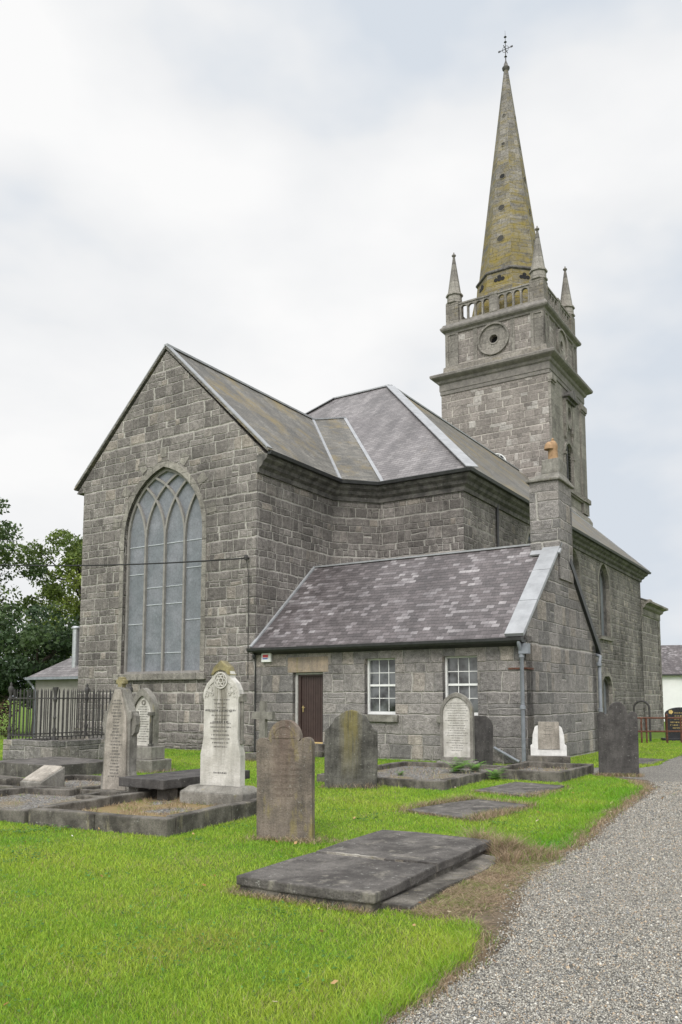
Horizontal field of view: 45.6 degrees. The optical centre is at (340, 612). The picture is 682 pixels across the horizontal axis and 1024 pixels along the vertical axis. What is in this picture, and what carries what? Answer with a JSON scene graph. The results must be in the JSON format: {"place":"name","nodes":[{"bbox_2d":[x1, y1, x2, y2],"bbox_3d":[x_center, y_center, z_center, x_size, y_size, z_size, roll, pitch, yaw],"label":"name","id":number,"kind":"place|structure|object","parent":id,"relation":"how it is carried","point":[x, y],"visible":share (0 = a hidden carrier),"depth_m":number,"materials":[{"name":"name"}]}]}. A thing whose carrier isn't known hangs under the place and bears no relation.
{"place":"outdoors","nodes":[
{"label":"outdoors","id":0,"kind":"place"},
{"bbox_2d":[0,700,681,1023],"bbox_3d":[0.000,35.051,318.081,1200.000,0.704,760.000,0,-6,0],"label":"ground","id":1,"kind":"structure","parent":0,"point":[657,735],"depth_m":6.07,"materials":[{"name":"green plant"}]},
{"bbox_2d":[0,699,18,738],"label":"hedge","id":2,"kind":"object","parent":1,"relation":"on","point":[1,715],"visible":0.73,"depth_m":32.75,"materials":[{"name":"green plant"}]},
{"bbox_2d":[0,775,23,785],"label":"rough block","id":3,"kind":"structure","parent":1,"relation":"on","point":[10,780],"depth_m":13.89,"materials":[{"name":"stone"}]},
{"bbox_2d":[0,497,47,623],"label":"broadleaf tree","id":4,"kind":"object","parent":1,"relation":"on","point":[5,555],"visible":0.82,"depth_m":47.44,"materials":[{"name":"green plant"}]},
{"bbox_2d":[0,600,61,716],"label":"evergreen tree","id":5,"kind":"object","parent":1,"relation":"on","point":[21,683],"visible":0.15,"depth_m":43.09,"materials":[{"name":"green plant"}]},
{"bbox_2d":[0,602,79,733],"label":"evergreen tree","id":6,"kind":"object","parent":1,"relation":"on","point":[51,641],"visible":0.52,"depth_m":39.69,"materials":[{"name":"green plant"}]},
{"bbox_2d":[12,589,78,664],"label":"broadleaf tree","id":7,"kind":"object","parent":1,"relation":"on","point":[27,617],"visible":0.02,"depth_m":60.97,"materials":[{"name":"green plant"}]},
{"bbox_2d":[18,528,82,633],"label":"broadleaf tree","id":8,"kind":"object","parent":1,"relation":"on","point":[72,552],"visible":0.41,"depth_m":48.94,"materials":[{"name":"green plant"}]},
{"bbox_2d":[0,774,100,795],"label":"kerbed plot","id":9,"kind":"object","parent":1,"relation":"on","point":[95,782],"visible":0.26,"depth_m":13.51,"materials":[{"name":"stone"}]},
{"bbox_2d":[20,765,64,786],"bbox_3d":[-5.200,2.898,14.111,0.540,0.450,0.520,-3,-7,30],"label":"book stone","id":10,"kind":"object","parent":9,"relation":"on","point":[48,775],"visible":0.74,"depth_m":14.03,"materials":[{"name":"grey stone"}]},
{"bbox_2d":[0,756,102,777],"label":"ledger slab","id":11,"kind":"structure","parent":1,"relation":"on","point":[26,767],"depth_m":17.02,"materials":[{"name":"grey stone"}]},
{"bbox_2d":[24,626,79,737],"bbox_3d":[-9.273,3.137,33.587,5.500,5.000,4.900,-4,-7,32],"label":"lean to","id":12,"kind":"object","parent":1,"relation":"on","point":[62,675],"visible":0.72,"depth_m":32.54,"materials":[{"name":"grey stone"}]},
{"bbox_2d":[0,785,128,822],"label":"kerbed plot","id":13,"kind":"object","parent":1,"relation":"on","point":[11,811],"visible":0.36,"depth_m":12.56,"materials":[{"name":"stone"}]},
{"bbox_2d":[2,682,132,759],"bbox_3d":[-7.262,2.993,21.796,2.010,2.250,2.730,-4,-7,32],"label":"railed plot","id":14,"kind":"object","parent":1,"relation":"on","point":[86,745],"visible":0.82,"depth_m":20.98,"materials":[{"name":"stone"}]},
{"bbox_2d":[76,787,185,798],"bbox_3d":[-3.291,3.050,13.499,0.762,0.274,2.311,-3,-7,28],"label":"kerbed plot","id":15,"kind":"object","parent":1,"relation":"on","point":[89,795],"visible":0.05,"depth_m":12.63,"materials":[{"name":"stone"}]},
{"bbox_2d":[96,677,140,790],"bbox_3d":[-3.711,2.122,13.586,0.900,2.090,0.550,-3,-8,25],"label":"headstone","id":16,"kind":"object","parent":15,"relation":"on","point":[121,724],"visible":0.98,"depth_m":13.49,"materials":[{"name":"stone"}]},
{"bbox_2d":[28,788,256,836],"bbox_3d":[-2.468,2.782,11.302,2.262,0.354,2.762,-3,-7,26],"label":"kerbed plot","id":17,"kind":"object","parent":1,"relation":"on","point":[70,814],"visible":0.55,"depth_m":10.40,"materials":[{"name":"stone"}]},
{"bbox_2d":[180,661,256,804],"bbox_3d":[-1.782,1.862,12.108,1.120,2.298,0.520,-3,-7,27],"label":"headstone","id":18,"kind":"object","parent":17,"relation":"on","point":[222,754],"visible":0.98,"depth_m":12.03,"materials":[{"name":"white stone"}]},
{"bbox_2d":[133,688,171,772],"bbox_3d":[-4.450,2.668,18.222,1.160,1.958,0.640,-3,-7,30],"label":"headstone","id":19,"kind":"object","parent":1,"relation":"on","point":[150,755],"visible":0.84,"depth_m":18.07,"materials":[{"name":"grey stone"}]},
{"bbox_2d":[119,769,249,800],"bbox_3d":[-2.507,2.850,13.212,0.960,0.460,2.050,-4,-7,32],"label":"table tomb","id":20,"kind":"object","parent":1,"relation":"on","point":[166,785],"visible":0.41,"depth_m":12.47,"materials":[{"name":"stone"}]},
{"bbox_2d":[245,701,274,760],"bbox_3d":[-2.022,3.127,21.155,0.800,1.650,0.550,-3,-7,30],"label":"stone cross","id":21,"kind":"object","parent":1,"relation":"on","point":[263,715],"visible":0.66,"depth_m":21.11,"materials":[{"name":"grey stone"}]},
{"bbox_2d":[256,720,314,840],"bbox_3d":[-0.651,2.107,9.524,0.696,1.689,0.126,-3,-8,16],"label":"headstone","id":22,"kind":"object","parent":1,"relation":"on","point":[285,755],"visible":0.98,"depth_m":9.48,"materials":[{"name":"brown stone"}]},
{"bbox_2d":[0,800,618,1015],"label":"clover","id":23,"kind":"object","parent":1,"relation":"on","point":[115,924],"visible":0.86,"depth_m":5.87,"materials":[{"name":"green plant"}]},
{"bbox_2d":[4,788,663,1004],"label":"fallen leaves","id":24,"kind":"object","parent":1,"relation":"on","point":[321,930],"visible":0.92,"depth_m":7.33,"materials":[{"name":"brown plant"}]},
{"bbox_2d":[1,758,679,1023],"bbox_3d":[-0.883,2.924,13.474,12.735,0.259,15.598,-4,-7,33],"label":"dry grass","id":25,"kind":"structure","parent":1,"relation":"on","point":[511,852],"depth_m":7.94,"materials":[{"name":"brown plant"}]},
{"bbox_2d":[324,710,377,788],"bbox_3d":[0.185,2.639,14.820,0.972,1.726,0.142,-1,-7,8],"label":"headstone","id":26,"kind":"object","parent":1,"relation":"on","point":[351,748],"visible":0.67,"depth_m":14.77,"materials":[{"name":"stone"}]},
{"bbox_2d":[236,830,501,911],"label":"ledger slab","id":27,"kind":"structure","parent":1,"relation":"on","point":[392,869],"depth_m":7.14,"materials":[{"name":"grey stone"}]},
{"bbox_2d":[74,36,667,764],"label":"church","id":28,"kind":"structure","parent":1,"relation":"on","point":[412,564],"depth_m":27.03,"materials":[{"name":"stone"}]},
{"bbox_2d":[0,555,249,678],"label":"overhead cable","id":29,"kind":"object","parent":28,"relation":"attached to","point":[246,557],"visible":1,"depth_m":25.88,"materials":[{"name":"black rubber"}]},
{"bbox_2d":[112,447,216,680],"bbox_3d":[-5.869,-1.667,26.928,4.776,7.780,0.520,-4,-7,32],"label":"east window","id":30,"kind":"structure","parent":28,"relation":"in","point":[164,630],"depth_m":26.95,"materials":[{"name":"glass"}]},
{"bbox_2d":[261,653,271,661],"bbox_3d":[-2.201,1.324,24.024,0.350,0.270,0.098,-4,-7,32],"label":"alarm box","id":31,"kind":"object","parent":28,"relation":"attached to","point":[266,657],"visible":1,"depth_m":23.97,"materials":[{"name":"white paint"}]},
{"bbox_2d":[288,656,327,757],"bbox_3d":[-0.964,2.750,23.085,1.500,3.000,0.740,-4,-7,32],"label":"door","id":32,"kind":"structure","parent":28,"relation":"in","point":[308,686],"depth_m":23.32,"materials":[{"name":"brown wood"}]},
{"bbox_2d":[364,658,398,721],"bbox_3d":[1.092,2.092,22.021,1.200,1.708,0.420,-4,-7,32],"label":"sash window","id":33,"kind":"structure","parent":28,"relation":"in","point":[381,672],"depth_m":22.11,"materials":[{"name":"white paint"}]},
{"bbox_2d":[437,656,477,722],"bbox_3d":[3.075,1.961,20.759,1.210,1.708,0.420,-4,-7,32],"label":"sash window","id":34,"kind":"structure","parent":28,"relation":"in","point":[460,671],"depth_m":20.87,"materials":[{"name":"white paint"}]},
{"bbox_2d":[525,526,530,543],"bbox_3d":[7.756,-1.682,32.975,0.355,4.020,2.400,-4,-7,32],"label":"nave window","id":35,"kind":"structure","parent":28,"relation":"in","point":[527,541],"depth_m":32.39,"materials":[{"name":"stone"}]},
{"bbox_2d":[573,548,581,588],"bbox_3d":[10.603,-1.227,37.362,0.315,4.020,2.400,-4,-7,32],"label":"nave window","id":36,"kind":"structure","parent":28,"relation":"in","point":[576,561],"depth_m":38.16,"materials":[{"name":"stone"}]},
{"bbox_2d":[598,562,613,641],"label":"nave window","id":37,"kind":"structure","parent":28,"relation":"in","point":[604,594],"depth_m":42.39,"materials":[{"name":"stone"}]},
{"bbox_2d":[602,671,613,713],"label":"low window","id":38,"kind":"structure","parent":28,"relation":"in","point":[607,683],"depth_m":41.91,"materials":[{"name":"stone"}]},
{"bbox_2d":[317,761,502,790],"bbox_3d":[1.639,3.361,16.665,2.712,0.310,3.762,-4,-7,31],"label":"kerbed plot","id":39,"kind":"object","parent":1,"relation":"on","point":[454,780],"visible":0.45,"depth_m":16.21,"materials":[{"name":"stone"}]},
{"bbox_2d":[436,692,478,763],"bbox_3d":[2.651,2.744,18.482,0.900,1.860,0.400,-2,-6,20],"label":"headstone","id":40,"kind":"object","parent":39,"relation":"on","point":[457,734],"visible":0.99,"depth_m":18.43,"materials":[{"name":"grey stone"}]},
{"bbox_2d":[441,756,476,771],"bbox_3d":[2.502,3.154,17.062,0.740,0.363,1.010,6,-8,-44],"label":"fern","id":41,"kind":"object","parent":39,"relation":"on","point":[458,764],"visible":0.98,"depth_m":16.94,"materials":[{"name":"green plant"}]},
{"bbox_2d":[461,761,490,770],"bbox_3d":[2.852,3.244,17.240,0.812,0.235,0.539,-5,-8,40],"label":"fern","id":42,"kind":"object","parent":39,"relation":"on","point":[475,768],"visible":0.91,"depth_m":17.22,"materials":[{"name":"green plant"}]},
{"bbox_2d":[407,799,527,819],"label":"ledger slab","id":43,"kind":"structure","parent":1,"relation":"on","point":[461,808],"depth_m":11.92,"materials":[{"name":"grey stone"}]},
{"bbox_2d":[474,716,492,764],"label":"headstone","id":44,"kind":"object","parent":1,"relation":"on","point":[483,727],"visible":0.41,"depth_m":18.89,"materials":[{"name":"stone"}]},
{"bbox_2d":[485,768,506,779],"bbox_3d":[3.057,3.185,16.124,0.520,0.234,0.578,0,-6,0],"label":"fern","id":45,"kind":"object","parent":1,"relation":"on","point":[497,775],"visible":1,"depth_m":16.04,"materials":[{"name":"green plant"}]},
{"bbox_2d":[477,782,563,797],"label":"ledger slab","id":46,"kind":"structure","parent":1,"relation":"on","point":[517,787],"depth_m":14.45,"materials":[{"name":"grey stone"}]},
{"bbox_2d":[486,761,593,782],"bbox_3d":[4.226,3.392,17.077,1.562,0.333,2.309,-4,-7,33],"label":"kerbed plot","id":47,"kind":"object","parent":1,"relation":"on","point":[575,770],"visible":0.67,"depth_m":16.46,"materials":[{"name":"stone"}]},
{"bbox_2d":[527,722,570,762],"bbox_3d":[4.737,3.083,18.498,0.940,1.190,0.460,-1,-6,14],"label":"headstone","id":48,"kind":"object","parent":47,"relation":"on","point":[548,744],"visible":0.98,"depth_m":18.41,"materials":[{"name":"white stone"}]},
{"bbox_2d":[597,702,639,776],"bbox_3d":[5.832,2.803,17.050,0.812,1.859,0.132,-1,-6,12],"label":"headstone","id":49,"kind":"object","parent":1,"relation":"on","point":[618,744],"visible":0.89,"depth_m":17.00,"materials":[{"name":"stone"}]},
{"bbox_2d":[633,700,651,741],"bbox_3d":[11.420,4.227,30.728,0.640,1.840,0.080,-3,-7,30],"label":"iron hoop","id":50,"kind":"object","parent":1,"relation":"on","point":[649,714],"visible":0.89,"depth_m":30.62,"materials":[{"name":"grey metal"}]},
{"bbox_2d":[639,758,663,764],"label":"ledger slab","id":51,"kind":"structure","parent":1,"relation":"on","point":[645,761],"depth_m":20.83,"materials":[{"name":"grey stone"}]},
{"bbox_2d":[637,714,681,742],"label":"rusty fence","id":52,"kind":"object","parent":1,"relation":"on","point":[666,717],"visible":0.6,"depth_m":29.23,"materials":[{"name":"metal"}]},
{"bbox_2d":[661,645,681,721],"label":"white house","id":53,"kind":"structure","parent":1,"relation":"on","point":[671,656],"depth_m":78.88,"materials":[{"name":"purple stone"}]},
{"bbox_2d":[661,707,681,740],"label":"headstone","id":54,"kind":"object","parent":1,"relation":"on","point":[673,724],"visible":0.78,"depth_m":31.26,"materials":[{"name":"black stone"}]},
{"bbox_2d":[0,0,681,697],"label":"sky","id":55,"kind":"structure","parent":0,"point":[281,196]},
{"bbox_2d":[371,756,681,1023],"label":"gravel path","id":56,"kind":"structure","parent":0,"point":[670,770],"depth_m":5.68,"materials":[{"name":"grey gravel"}]}
]}

